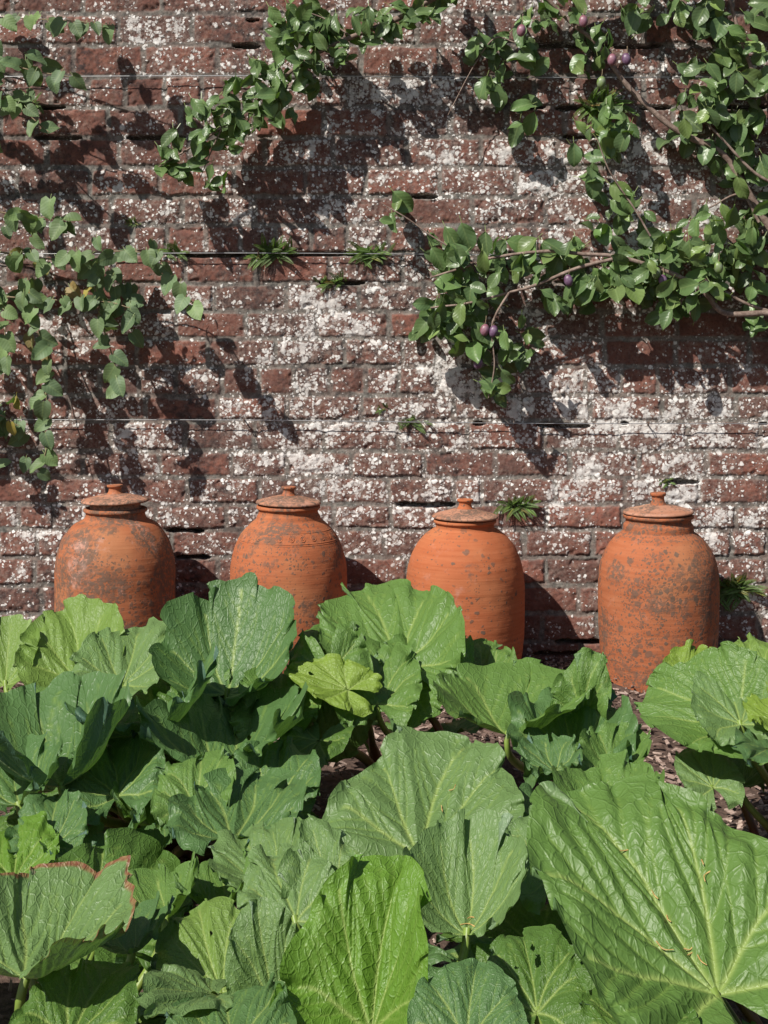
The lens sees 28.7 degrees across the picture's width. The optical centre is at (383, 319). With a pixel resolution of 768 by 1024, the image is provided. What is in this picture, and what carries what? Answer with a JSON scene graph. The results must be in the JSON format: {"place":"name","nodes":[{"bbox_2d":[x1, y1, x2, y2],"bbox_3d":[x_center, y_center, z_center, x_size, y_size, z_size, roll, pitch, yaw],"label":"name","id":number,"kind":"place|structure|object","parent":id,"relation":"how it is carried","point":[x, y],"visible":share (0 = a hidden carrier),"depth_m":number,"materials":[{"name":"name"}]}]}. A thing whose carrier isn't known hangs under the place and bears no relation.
{"place":"outdoors","nodes":[
{"label":"outdoors","id":0,"kind":"place"},
{"bbox_2d":[0,658,767,1023],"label":"soil ground","id":1,"kind":"structure","parent":0,"point":[6,995],"depth_m":3.42,"materials":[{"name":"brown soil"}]},
{"bbox_2d":[0,805,198,1023],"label":"rhubarb plant","id":2,"kind":"object","parent":1,"relation":"on","point":[75,921],"visible":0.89,"depth_m":1.81,"materials":[{"name":"green plant"}]},
{"bbox_2d":[0,11,202,480],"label":"climbing vine","id":3,"kind":"object","parent":1,"relation":"on","point":[84,266],"visible":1,"depth_m":4.39,"materials":[{"name":"green plant"}]},
{"bbox_2d":[54,484,175,628],"bbox_3d":[-0.784,0.790,4.375,0.349,0.616,0.350,0,0,0],"label":"forcing pot","id":4,"kind":"object","parent":1,"relation":"on","point":[115,546],"visible":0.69,"depth_m":4.25,"materials":[{"name":"ceramic"}]},
{"bbox_2d":[0,572,321,864],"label":"rhubarb plant","id":5,"kind":"object","parent":1,"relation":"on","point":[106,718],"visible":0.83,"depth_m":2.87,"materials":[{"name":"green plant"}]},
{"bbox_2d":[230,486,346,672],"bbox_3d":[-0.279,0.792,4.375,0.343,0.611,0.344,0,0,0],"label":"forcing pot","id":6,"kind":"object","parent":1,"relation":"on","point":[288,540],"visible":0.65,"depth_m":4.25,"materials":[{"name":"ceramic"}]},
{"bbox_2d":[154,0,457,193],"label":"fruit tree","id":7,"kind":"object","parent":1,"relation":"on","point":[308,21],"visible":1,"depth_m":4.44,"materials":[{"name":"green plant"}]},
{"bbox_2d":[113,725,594,1023],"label":"rhubarb plant","id":8,"kind":"object","parent":1,"relation":"on","point":[363,881],"visible":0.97,"depth_m":2.01,"materials":[{"name":"green plant"}]},
{"bbox_2d":[277,579,482,767],"bbox_3d":[-0.030,0.822,3.150,0.450,0.490,0.898,0,0,19],"label":"rhubarb plant","id":9,"kind":"object","parent":1,"relation":"on","point":[363,659],"visible":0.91,"depth_m":3.06,"materials":[{"name":"green plant"}]},
{"bbox_2d":[0,0,767,665],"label":"brick wall","id":10,"kind":"structure","parent":1,"relation":"on","point":[576,446],"depth_m":4.60,"materials":[{"name":"brick"}]},
{"bbox_2d":[2,90,43,113],"bbox_3d":[-1.114,-0.664,4.576,0.156,0.080,0.045,0,0,0],"label":"wall fern","id":11,"kind":"object","parent":10,"relation":"attached to","point":[35,101],"depth_m":4.58,"materials":[{"name":"green plant"}]},
{"bbox_2d":[123,216,140,226],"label":"wall fern","id":12,"kind":"object","parent":10,"relation":"attached to","point":[131,220],"depth_m":4.59,"materials":[{"name":"green plant"}]},
{"bbox_2d":[157,241,189,260],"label":"wall fern","id":13,"kind":"object","parent":10,"relation":"attached to","point":[174,246],"depth_m":4.58,"materials":[{"name":"green plant"}]},
{"bbox_2d":[243,233,297,270],"bbox_3d":[-0.344,-0.205,4.569,0.176,0.115,0.059,0,0,0],"label":"wall fern","id":14,"kind":"object","parent":10,"relation":"attached to","point":[275,245],"depth_m":4.58,"materials":[{"name":"green plant"}]},
{"bbox_2d":[311,268,346,292],"bbox_3d":[-0.169,-0.117,4.577,0.111,0.078,0.043,0,0,0],"label":"wall fern","id":15,"kind":"object","parent":10,"relation":"attached to","point":[339,279],"depth_m":4.58,"materials":[{"name":"green plant"}]},
{"bbox_2d":[0,251,711,255],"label":"training wire","id":16,"kind":"object","parent":10,"relation":"attached to","point":[258,253],"visible":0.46,"depth_m":4.57,"materials":[{"name":"metal"}]},
{"bbox_2d":[343,240,395,268],"bbox_3d":[-0.043,-0.196,4.574,0.164,0.088,0.050,0,0,0],"label":"wall fern","id":17,"kind":"object","parent":10,"relation":"attached to","point":[362,256],"depth_m":4.58,"materials":[{"name":"green plant"}]},
{"bbox_2d":[5,75,742,78],"bbox_3d":[0.001,-0.741,4.589,6.579,0.020,0.049,0,0,0],"label":"training wire","id":18,"kind":"object","parent":10,"relation":"attached to","point":[386,76],"visible":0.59,"depth_m":4.57,"materials":[{"name":"metal"}]},
{"bbox_2d":[375,403,390,413],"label":"wall fern","id":19,"kind":"object","parent":10,"relation":"attached to","point":[383,404],"depth_m":4.59,"materials":[{"name":"green plant"}]},
{"bbox_2d":[7,419,764,425],"bbox_3d":[0.001,0.312,4.589,6.579,0.050,0.049,0,0,0],"label":"training wire","id":20,"kind":"object","parent":10,"relation":"attached to","point":[244,420],"visible":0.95,"depth_m":4.57,"materials":[{"name":"metal"}]},
{"bbox_2d":[398,415,433,433],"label":"wall fern","id":21,"kind":"object","parent":10,"relation":"attached to","point":[408,421],"depth_m":4.58,"materials":[{"name":"green plant"}]},
{"bbox_2d":[493,494,540,520],"bbox_3d":[0.403,0.575,4.577,0.154,0.087,0.044,0,0,0],"label":"wall fern","id":22,"kind":"object","parent":10,"relation":"attached to","point":[519,505],"depth_m":4.58,"materials":[{"name":"green plant"}]},
{"bbox_2d":[572,84,639,122],"bbox_3d":[0.675,-0.648,4.567,0.207,0.133,0.063,0,0,0],"label":"wall fern","id":23,"kind":"object","parent":10,"relation":"attached to","point":[602,96],"depth_m":4.58,"materials":[{"name":"green plant"}]},
{"bbox_2d":[659,478,674,487],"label":"wall fern","id":24,"kind":"object","parent":10,"relation":"attached to","point":[666,481],"depth_m":4.59,"materials":[{"name":"green plant"}]},
{"bbox_2d":[719,572,767,612],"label":"wall fern","id":25,"kind":"object","parent":10,"relation":"attached to","point":[731,589],"depth_m":4.57,"materials":[{"name":"green plant"}]},
{"bbox_2d":[406,498,524,659],"bbox_3d":[0.237,0.811,4.375,0.347,0.574,0.346,0,0,0],"label":"forcing pot","id":26,"kind":"object","parent":1,"relation":"on","point":[465,554],"visible":0.67,"depth_m":4.25,"materials":[{"name":"ceramic"}]},
{"bbox_2d":[379,0,767,407],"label":"plum tree","id":27,"kind":"object","parent":1,"relation":"on","point":[631,274],"visible":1,"depth_m":4.48,"materials":[{"name":"green plant"}]},
{"bbox_2d":[433,638,745,811],"bbox_3d":[0.303,0.847,2.930,0.472,0.442,0.811,0,0,-17],"label":"rhubarb plant","id":28,"kind":"object","parent":1,"relation":"on","point":[543,718],"visible":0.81,"depth_m":2.81,"materials":[{"name":"green plant"}]},
{"bbox_2d":[436,749,767,1023],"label":"rhubarb plant","id":29,"kind":"object","parent":1,"relation":"on","point":[605,911],"visible":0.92,"depth_m":1.82,"materials":[{"name":"green plant"}]},
{"bbox_2d":[598,492,719,692],"bbox_3d":[0.800,0.801,4.375,0.351,0.593,0.351,0,0,0],"label":"forcing pot","id":30,"kind":"object","parent":1,"relation":"on","point":[658,588],"visible":0.84,"depth_m":4.25,"materials":[{"name":"ceramic"}]},
{"bbox_2d":[634,632,767,835],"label":"rhubarb plant","id":31,"kind":"object","parent":1,"relation":"on","point":[711,700],"visible":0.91,"depth_m":2.73,"materials":[{"name":"green plant"}]}
]}

